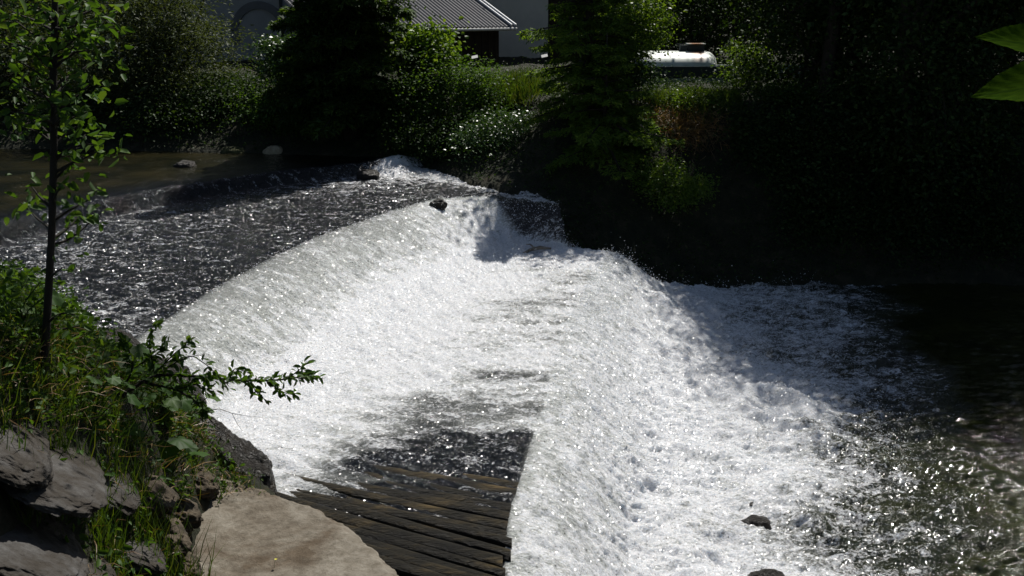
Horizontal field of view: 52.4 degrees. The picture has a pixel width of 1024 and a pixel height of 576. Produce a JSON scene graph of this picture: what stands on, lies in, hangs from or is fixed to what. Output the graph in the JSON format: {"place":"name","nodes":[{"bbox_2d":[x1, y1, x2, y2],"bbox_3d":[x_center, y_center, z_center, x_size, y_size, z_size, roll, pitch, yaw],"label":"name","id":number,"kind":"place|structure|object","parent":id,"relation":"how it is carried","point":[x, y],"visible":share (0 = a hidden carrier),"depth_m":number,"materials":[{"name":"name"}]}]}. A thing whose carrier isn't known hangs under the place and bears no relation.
{"place":"outdoors","nodes":[
{"label":"outdoors","id":0,"kind":"place"},
{"bbox_2d":[0,149,1023,575],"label":"water","id":1,"kind":"structure","parent":0,"point":[456,381],"depth_m":15.13,"materials":[{"name":"white liquid"}]},
{"bbox_2d":[173,160,196,167],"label":"boulder","id":2,"kind":"object","parent":1,"relation":"in","point":[185,164],"visible":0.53,"depth_m":24.12,"materials":[{"name":"grey stone"}]},
{"bbox_2d":[356,169,379,180],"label":"boulder","id":3,"kind":"object","parent":1,"relation":"in","point":[367,174],"visible":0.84,"depth_m":24.00,"materials":[{"name":"grey stone"}]},
{"bbox_2d":[277,465,518,575],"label":"timber step","id":4,"kind":"object","parent":1,"relation":"in","point":[467,537],"visible":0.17,"depth_m":10.12,"materials":[{"name":"wood"}]},
{"bbox_2d":[429,198,446,210],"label":"boulder","id":5,"kind":"object","parent":1,"relation":"in","point":[441,204],"visible":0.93,"depth_m":21.27,"materials":[{"name":"grey stone"}]},
{"bbox_2d":[524,244,550,252],"bbox_3d":[0.465,-0.775,20.691,0.614,0.221,0.209,-4,16,-13],"label":"driftwood","id":6,"kind":"object","parent":1,"relation":"in","point":[538,248],"visible":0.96,"depth_m":20.62,"materials":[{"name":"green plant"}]},
{"bbox_2d":[142,186,980,501],"bbox_3d":[0.965,0.461,16.750,11.977,2.315,12.022,0,15,0],"label":"spray","id":7,"kind":"object","parent":1,"relation":"on","point":[610,342],"visible":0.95,"depth_m":16.50,"materials":[{"name":"white liquid"}]},
{"bbox_2d":[740,514,771,529],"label":"boulder","id":8,"kind":"object","parent":1,"relation":"in","point":[761,521],"visible":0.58,"depth_m":12.13,"materials":[{"name":"grey stone"}]},
{"bbox_2d":[747,568,784,575],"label":"boulder","id":9,"kind":"object","parent":1,"relation":"in","point":[768,572],"visible":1,"depth_m":11.01,"materials":[{"name":"grey stone"}]},
{"bbox_2d":[0,0,1023,575],"bbox_3d":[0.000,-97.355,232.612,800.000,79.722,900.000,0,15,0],"label":"ground","id":10,"kind":"structure","parent":0,"point":[720,224],"depth_m":23.24,"materials":[{"name":"soil"}]},
{"bbox_2d":[0,0,30,68],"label":"tree","id":11,"kind":"object","parent":10,"relation":"on","point":[3,28],"visible":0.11,"depth_m":38.73,"materials":[{"name":"green plant"}]},
{"bbox_2d":[0,258,44,301],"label":"grass tuft","id":12,"kind":"object","parent":10,"relation":"on","point":[1,283],"visible":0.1,"depth_m":10.06,"materials":[{"name":"green plant"}]},
{"bbox_2d":[0,422,53,490],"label":"rock slab","id":13,"kind":"object","parent":10,"relation":"on","point":[14,461],"visible":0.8,"depth_m":5.85,"materials":[{"name":"grey stone"}]},
{"bbox_2d":[0,339,61,542],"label":"grass tuft","id":14,"kind":"object","parent":10,"relation":"on","point":[29,518],"visible":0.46,"depth_m":5.93,"materials":[{"name":"green plant"}]},
{"bbox_2d":[0,279,64,333],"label":"broad leaved plant","id":15,"kind":"object","parent":10,"relation":"on","point":[57,299],"visible":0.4,"depth_m":6.88,"materials":[{"name":"green plant"}]},
{"bbox_2d":[0,517,89,575],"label":"rock slab","id":16,"kind":"object","parent":10,"relation":"on","point":[24,551],"visible":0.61,"depth_m":5.73,"materials":[{"name":"grey stone"}]},
{"bbox_2d":[0,0,95,128],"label":"shrub","id":17,"kind":"object","parent":10,"relation":"on","point":[5,58],"visible":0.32,"depth_m":28.65,"materials":[{"name":"green plant"}]},
{"bbox_2d":[0,446,107,517],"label":"rock slab","id":18,"kind":"object","parent":10,"relation":"on","point":[79,489],"visible":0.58,"depth_m":6.11,"materials":[{"name":"grey stone"}]},
{"bbox_2d":[0,0,134,387],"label":"sapling","id":19,"kind":"object","parent":10,"relation":"on","point":[68,22],"visible":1,"depth_m":6.41,"materials":[{"name":"green plant"}]},
{"bbox_2d":[0,71,149,144],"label":"shrub","id":20,"kind":"object","parent":10,"relation":"on","point":[46,110],"visible":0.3,"depth_m":27.80,"materials":[{"name":"green plant"}]},
{"bbox_2d":[33,380,144,575],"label":"grass tuft","id":21,"kind":"object","parent":10,"relation":"on","point":[108,540],"visible":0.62,"depth_m":6.90,"materials":[{"name":"green plant"}]},
{"bbox_2d":[88,557,115,575],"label":"rock slab","id":22,"kind":"object","parent":10,"relation":"on","point":[109,570],"visible":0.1,"depth_m":6.62,"materials":[{"name":"grey stone"}]},
{"bbox_2d":[86,375,141,423],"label":"broad leaved plant","id":23,"kind":"object","parent":10,"relation":"on","point":[131,398],"visible":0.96,"depth_m":7.37,"materials":[{"name":"green plant"}]},
{"bbox_2d":[98,327,140,357],"bbox_3d":[-4.744,0.827,12.406,0.878,0.686,0.637,12,19,37],"label":"rock","id":24,"kind":"object","parent":10,"relation":"on","point":[134,341],"visible":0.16,"depth_m":12.27,"materials":[{"name":"grey stone"}]},
{"bbox_2d":[103,473,140,515],"bbox_3d":[-2.941,1.392,7.541,0.423,0.399,1.008,-7,17,-24],"label":"rock slab","id":25,"kind":"object","parent":10,"relation":"on","point":[130,502],"visible":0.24,"depth_m":7.30,"materials":[{"name":"grey stone"}]},
{"bbox_2d":[90,343,159,379],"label":"broad leaved plant","id":26,"kind":"object","parent":10,"relation":"on","point":[140,349],"visible":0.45,"depth_m":8.32,"materials":[{"name":"green plant"}]},
{"bbox_2d":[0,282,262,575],"bbox_3d":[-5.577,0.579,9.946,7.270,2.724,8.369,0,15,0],"label":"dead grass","id":27,"kind":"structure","parent":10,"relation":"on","point":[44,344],"depth_m":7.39,"materials":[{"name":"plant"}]},
{"bbox_2d":[0,258,264,575],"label":"weeds","id":28,"kind":"object","parent":10,"relation":"on","point":[12,274],"visible":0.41,"depth_m":7.42,"materials":[{"name":"green plant"}]},
{"bbox_2d":[0,279,268,575],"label":"grass","id":29,"kind":"structure","parent":10,"relation":"on","point":[3,342],"depth_m":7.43,"materials":[{"name":"green plant"}]},
{"bbox_2d":[41,277,231,575],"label":"grass tuft","id":30,"kind":"object","parent":10,"relation":"on","point":[141,521],"visible":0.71,"depth_m":7.61,"materials":[{"name":"green plant"}]},
{"bbox_2d":[25,0,263,123],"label":"tree","id":31,"kind":"object","parent":10,"relation":"on","point":[151,44],"visible":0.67,"depth_m":28.06,"materials":[{"name":"green plant"}]},
{"bbox_2d":[121,532,167,574],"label":"rock slab","id":32,"kind":"object","parent":10,"relation":"on","point":[153,565],"visible":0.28,"depth_m":7.34,"materials":[{"name":"grey stone"}]},
{"bbox_2d":[119,403,177,447],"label":"broad leaved plant","id":33,"kind":"object","parent":10,"relation":"on","point":[134,426],"visible":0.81,"depth_m":7.96,"materials":[{"name":"green plant"}]},
{"bbox_2d":[140,474,179,518],"bbox_3d":[-2.813,1.613,8.137,0.378,0.306,0.674,-9,18,-30],"label":"stone","id":34,"kind":"object","parent":10,"relation":"on","point":[172,499],"visible":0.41,"depth_m":8.00,"materials":[{"name":"stone"}]},
{"bbox_2d":[133,378,195,421],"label":"broad leaved plant","id":35,"kind":"object","parent":10,"relation":"on","point":[184,403],"visible":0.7,"depth_m":8.90,"materials":[{"name":"green plant"}]},
{"bbox_2d":[138,357,206,406],"bbox_3d":[-4.005,1.425,11.835,0.823,1.329,1.251,-14,21,-42],"label":"boulder","id":36,"kind":"object","parent":10,"relation":"on","point":[198,390],"visible":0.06,"depth_m":11.54,"materials":[{"name":"grey stone"}]},
{"bbox_2d":[90,64,258,147],"bbox_3d":[-8.919,-4.671,27.803,4.994,2.502,4.201,0,15,0],"label":"shrub","id":37,"kind":"object","parent":10,"relation":"on","point":[163,118],"visible":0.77,"depth_m":27.35,"materials":[{"name":"green plant"}]},
{"bbox_2d":[159,518,191,560],"bbox_3d":[-2.694,1.950,8.181,0.271,0.252,0.602,-9,17,-29],"label":"stone","id":38,"kind":"object","parent":10,"relation":"on","point":[185,542],"visible":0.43,"depth_m":8.04,"materials":[{"name":"stone"}]},
{"bbox_2d":[156,424,209,472],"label":"broad leaved plant","id":39,"kind":"object","parent":10,"relation":"on","point":[179,442],"visible":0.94,"depth_m":8.79,"materials":[{"name":"green plant"}]},
{"bbox_2d":[173,551,201,575],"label":"stone","id":40,"kind":"object","parent":10,"relation":"on","point":[187,562],"visible":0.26,"depth_m":8.15,"materials":[{"name":"stone"}]},
{"bbox_2d":[175,496,203,532],"bbox_3d":[-2.775,1.911,8.797,0.269,0.247,0.470,-7,17,-25],"label":"stone","id":41,"kind":"object","parent":10,"relation":"on","point":[195,519],"visible":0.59,"depth_m":8.67,"materials":[{"name":"stone"}]},
{"bbox_2d":[86,0,296,64],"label":"house","id":42,"kind":"structure","parent":10,"relation":"on","point":[259,15],"depth_m":44.53,"materials":[{"name":"metal"}]},
{"bbox_2d":[178,394,220,422],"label":"broad leaved plant","id":43,"kind":"object","parent":10,"relation":"on","point":[216,399],"visible":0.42,"depth_m":9.93,"materials":[{"name":"green plant"}]},
{"bbox_2d":[180,426,229,500],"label":"grass tuft","id":44,"kind":"object","parent":10,"relation":"on","point":[192,463],"visible":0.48,"depth_m":9.58,"materials":[{"name":"green plant"}]},
{"bbox_2d":[192,466,219,500],"bbox_3d":[-2.914,1.816,9.644,0.368,0.306,0.548,-9,18,-29],"label":"stone","id":45,"kind":"object","parent":10,"relation":"on","point":[211,488],"visible":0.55,"depth_m":9.49,"materials":[{"name":"stone"}]},
{"bbox_2d":[185,409,237,452],"bbox_3d":[-3.388,1.935,11.095,0.881,1.308,1.378,-12,20,-39],"label":"boulder","id":46,"kind":"object","parent":10,"relation":"on","point":[222,435],"visible":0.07,"depth_m":10.85,"materials":[{"name":"grey stone"}]},
{"bbox_2d":[160,56,270,127],"bbox_3d":[-7.773,-5.287,28.432,3.798,2.088,3.419,0,15,0],"label":"shrub","id":47,"kind":"object","parent":10,"relation":"on","point":[226,86],"visible":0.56,"depth_m":27.83,"materials":[{"name":"green plant"}]},
{"bbox_2d":[116,318,325,437],"bbox_3d":[-2.268,0.731,8.162,1.644,1.052,0.257,0,15,0],"label":"shrub","id":48,"kind":"object","parent":10,"relation":"on","point":[208,377],"visible":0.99,"depth_m":8.11,"materials":[{"name":"green plant"}]},
{"bbox_2d":[220,146,244,153],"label":"boulder","id":49,"kind":"object","parent":10,"relation":"on","point":[232,149],"visible":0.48,"depth_m":26.44,"materials":[{"name":"grey stone"}]},
{"bbox_2d":[213,436,276,495],"bbox_3d":[-2.746,2.025,10.637,0.650,0.976,1.071,-10,18,-33],"label":"boulder","id":50,"kind":"object","parent":10,"relation":"on","point":[260,462],"visible":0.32,"depth_m":10.42,"materials":[{"name":"grey stone"}]},
{"bbox_2d":[210,72,318,145],"bbox_3d":[-6.134,-4.673,27.413,3.799,2.126,3.295,0,15,0],"label":"shrub","id":51,"kind":"object","parent":10,"relation":"on","point":[264,100],"visible":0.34,"depth_m":26.89,"materials":[{"name":"green plant"}]},
{"bbox_2d":[243,28,297,87],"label":"shrub","id":52,"kind":"object","parent":10,"relation":"on","point":[274,45],"visible":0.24,"depth_m":27.57,"materials":[{"name":"green plant"}]},
{"bbox_2d":[262,145,282,153],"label":"boulder","id":53,"kind":"object","parent":10,"relation":"on","point":[274,149],"visible":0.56,"depth_m":26.23,"materials":[{"name":"grey stone"}]},
{"bbox_2d":[192,479,397,575],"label":"boulder","id":54,"kind":"object","parent":10,"relation":"on","point":[255,534],"visible":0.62,"depth_m":8.85,"materials":[{"name":"beige stone"}]},
{"bbox_2d":[254,0,361,121],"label":"spruce tree","id":55,"kind":"object","parent":10,"relation":"on","point":[282,23],"visible":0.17,"depth_m":26.40,"materials":[{"name":"green plant"}]},
{"bbox_2d":[271,0,436,142],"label":"spruce tree","id":56,"kind":"object","parent":10,"relation":"on","point":[364,59],"visible":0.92,"depth_m":25.40,"materials":[{"name":"green plant"}]},
{"bbox_2d":[363,0,432,44],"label":"tree","id":57,"kind":"object","parent":10,"relation":"on","point":[393,2],"visible":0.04,"depth_m":27.13,"materials":[{"name":"green plant"}]},
{"bbox_2d":[284,0,517,68],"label":"shed","id":58,"kind":"structure","parent":10,"relation":"on","point":[484,20],"depth_m":42.28,"materials":[{"name":"metal"}]},
{"bbox_2d":[355,97,486,170],"bbox_3d":[-2.077,-3.946,25.775,3.714,2.048,3.017,11,19,36],"label":"shrub","id":59,"kind":"object","parent":10,"relation":"on","point":[420,139],"visible":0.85,"depth_m":25.42,"materials":[{"name":"green plant"}]},
{"bbox_2d":[378,6,469,84],"bbox_3d":[-2.260,-5.924,26.928,2.706,2.683,2.693,0,15,0],"label":"tree","id":60,"kind":"object","parent":10,"relation":"on","point":[418,36],"visible":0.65,"depth_m":26.42,"materials":[{"name":"green plant"}]},
{"bbox_2d":[361,40,504,130],"bbox_3d":[-2.145,-4.977,26.406,3.464,2.612,2.827,-3,16,-11],"label":"shrub","id":61,"kind":"object","parent":10,"relation":"on","point":[414,85],"visible":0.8,"depth_m":25.96,"materials":[{"name":"green plant"}]},
{"bbox_2d":[439,52,521,137],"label":"shrub","id":62,"kind":"object","parent":10,"relation":"on","point":[476,96],"visible":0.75,"depth_m":25.72,"materials":[{"name":"green plant"}]},
{"bbox_2d":[429,98,541,167],"bbox_3d":[-0.417,-3.711,24.714,3.095,1.702,2.638,0,15,0],"label":"shrub","id":63,"kind":"object","parent":10,"relation":"on","point":[495,130],"visible":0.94,"depth_m":24.51,"materials":[{"name":"green plant"}]},
{"bbox_2d":[436,64,564,127],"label":"grass","id":64,"kind":"structure","parent":10,"relation":"on","point":[527,89],"depth_m":26.00,"materials":[{"name":"green plant"}]},
{"bbox_2d":[2,0,1020,48],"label":"forest","id":65,"kind":"object","parent":10,"relation":"on","point":[41,28],"visible":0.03,"depth_m":59.71,"materials":[{"name":"green plant"}]},
{"bbox_2d":[0,44,1023,284],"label":"ground cover","id":66,"kind":"object","parent":10,"relation":"on","point":[712,82],"visible":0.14,"depth_m":24.08,"materials":[{"name":"green plant"}]},
{"bbox_2d":[436,0,609,58],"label":"house","id":67,"kind":"structure","parent":10,"relation":"on","point":[524,15],"depth_m":48.50,"materials":[{"name":"plaster"},{"name":"metal"}]},
{"bbox_2d":[517,0,660,132],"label":"spruce tree","id":68,"kind":"object","parent":10,"relation":"on","point":[570,40],"visible":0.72,"depth_m":23.74,"materials":[{"name":"green plant"}]},
{"bbox_2d":[543,33,685,180],"bbox_3d":[2.266,-3.987,22.857,3.212,3.154,3.470,0,15,0],"label":"spruce tree","id":69,"kind":"object","parent":10,"relation":"on","point":[597,77],"visible":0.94,"depth_m":22.70,"materials":[{"name":"green plant"}]},
{"bbox_2d":[573,0,691,73],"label":"tree","id":70,"kind":"object","parent":10,"relation":"on","point":[637,12],"visible":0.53,"depth_m":25.48,"materials":[{"name":"green plant"}]},
{"bbox_2d":[593,99,679,169],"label":"shrub","id":71,"kind":"object","parent":10,"relation":"on","point":[630,123],"visible":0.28,"depth_m":23.45,"materials":[{"name":"green plant"}]},
{"bbox_2d":[613,51,676,105],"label":"shrub","id":72,"kind":"object","parent":10,"relation":"on","point":[635,74],"visible":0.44,"depth_m":24.92,"materials":[{"name":"green plant"}]},
{"bbox_2d":[581,0,714,50],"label":"tree","id":73,"kind":"object","parent":10,"relation":"on","point":[668,26],"visible":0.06,"depth_m":40.04,"materials":[{"name":"green plant"}]},
{"bbox_2d":[622,148,730,216],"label":"shrub","id":74,"kind":"object","parent":10,"relation":"on","point":[669,181],"visible":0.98,"depth_m":22.86,"materials":[{"name":"green plant"}]},
{"bbox_2d":[636,43,730,82],"bbox_3d":[5.420,-7.325,34.768,3.410,1.663,2.045,0,15,0],"label":"propane tank","id":75,"kind":"object","parent":10,"relation":"on","point":[694,58],"visible":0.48,"depth_m":33.88,"materials":[{"name":"metal"}]},
{"bbox_2d":[637,84,746,132],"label":"grass","id":76,"kind":"structure","parent":10,"relation":"on","point":[721,98],"depth_m":25.34,"materials":[{"name":"green plant"}]},
{"bbox_2d":[666,0,717,44],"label":"tree","id":77,"kind":"object","parent":10,"relation":"on","point":[703,22],"visible":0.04,"depth_m":48.29,"materials":[{"name":"green plant"}]},
{"bbox_2d":[637,89,748,159],"bbox_3d":[4.150,-3.825,24.777,3.320,1.835,2.008,0,15,0],"label":"shrub","id":78,"kind":"object","parent":10,"relation":"on","point":[678,120],"visible":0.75,"depth_m":24.62,"materials":[{"name":"green plant"}]},
{"bbox_2d":[651,80,743,115],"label":"shrub","id":79,"kind":"object","parent":10,"relation":"on","point":[703,98],"visible":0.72,"depth_m":25.20,"materials":[{"name":"green plant"}]},
{"bbox_2d":[639,0,778,64],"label":"tree","id":80,"kind":"object","parent":10,"relation":"on","point":[705,8],"visible":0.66,"depth_m":39.14,"materials":[{"name":"green plant"}]},
{"bbox_2d":[702,1,765,55],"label":"tree","id":81,"kind":"object","parent":10,"relation":"on","point":[722,35],"visible":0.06,"depth_m":49.92,"materials":[{"name":"green plant"}]},
{"bbox_2d":[671,0,803,64],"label":"tree","id":82,"kind":"object","parent":10,"relation":"on","point":[733,25],"visible":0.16,"depth_m":41.53,"materials":[{"name":"green plant"}]},
{"bbox_2d":[710,34,790,90],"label":"shrub","id":83,"kind":"object","parent":10,"relation":"on","point":[750,77],"visible":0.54,"depth_m":29.25,"materials":[{"name":"green plant"}]},
{"bbox_2d":[717,65,819,77],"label":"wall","id":84,"kind":"structure","parent":10,"relation":"on","point":[764,68],"depth_m":35.65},
{"bbox_2d":[741,72,818,113],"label":"shrub","id":85,"kind":"object","parent":10,"relation":"on","point":[778,91],"visible":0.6,"depth_m":25.43,"materials":[{"name":"green plant"}]},
{"bbox_2d":[693,0,896,102],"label":"tree","id":86,"kind":"object","parent":10,"relation":"on","point":[779,13],"visible":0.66,"depth_m":25.99,"materials":[{"name":"green plant"}]},
{"bbox_2d":[719,0,897,64],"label":"tree","id":87,"kind":"object","parent":10,"relation":"on","point":[766,32],"visible":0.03,"depth_m":39.33,"materials":[{"name":"green plant"}]},
{"bbox_2d":[727,0,893,87],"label":"tree","id":88,"kind":"object","parent":10,"relation":"on","point":[794,38],"visible":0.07,"depth_m":29.91,"materials":[{"name":"green plant"}]},
{"bbox_2d":[716,0,929,108],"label":"tree","id":89,"kind":"object","parent":10,"relation":"on","point":[828,49],"visible":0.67,"depth_m":24.95,"materials":[{"name":"green plant"}]},
{"bbox_2d":[746,0,988,115],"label":"tree","id":90,"kind":"object","parent":10,"relation":"on","point":[853,52],"visible":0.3,"depth_m":25.61,"materials":[{"name":"green plant"}]},
{"bbox_2d":[798,0,1023,182],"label":"tree","id":91,"kind":"object","parent":10,"relation":"on","point":[904,29],"visible":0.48,"depth_m":22.92,"materials":[{"name":"green plant"}]},
{"bbox_2d":[808,0,1023,241],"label":"tree","id":92,"kind":"object","parent":10,"relation":"on","point":[932,88],"visible":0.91,"depth_m":22.95,"materials":[{"name":"green plant"}]},
{"bbox_2d":[837,0,1023,105],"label":"tree","id":93,"kind":"object","parent":10,"relation":"on","point":[994,26],"visible":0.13,"depth_m":25.23,"materials":[{"name":"green plant"}]},
{"bbox_2d":[892,54,1023,205],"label":"shrub","id":94,"kind":"object","parent":10,"relation":"on","point":[1016,128],"visible":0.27,"depth_m":24.00,"materials":[{"name":"green plant"}]},
{"bbox_2d":[895,0,1023,112],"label":"tree","id":95,"kind":"object","parent":10,"relation":"on","point":[1021,54],"visible":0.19,"depth_m":24.88,"materials":[{"name":"green plant"}]},
{"bbox_2d":[961,1,1023,70],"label":"tree","id":96,"kind":"object","parent":10,"relation":"on","point":[962,5],"visible":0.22,"depth_m":23.04,"materials":[{"name":"green plant"}]},
{"bbox_2d":[964,0,1023,72],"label":"tree","id":97,"kind":"object","parent":10,"relation":"on","point":[1002,51],"depth_m":30.85,"materials":[{"name":"green plant"}]},
{"bbox_2d":[969,24,1023,100],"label":"young tree","id":98,"kind":"object","parent":10,"relation":"on","point":[1008,84],"visible":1,"depth_m":1.49,"materials":[{"name":"green plant"}]},
{"bbox_2d":[987,0,1021,73],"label":"tree","id":99,"kind":"object","parent":10,"relation":"on","point":[1005,26],"visible":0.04,"depth_m":27.51,"materials":[{"name":"green plant"}]}
]}

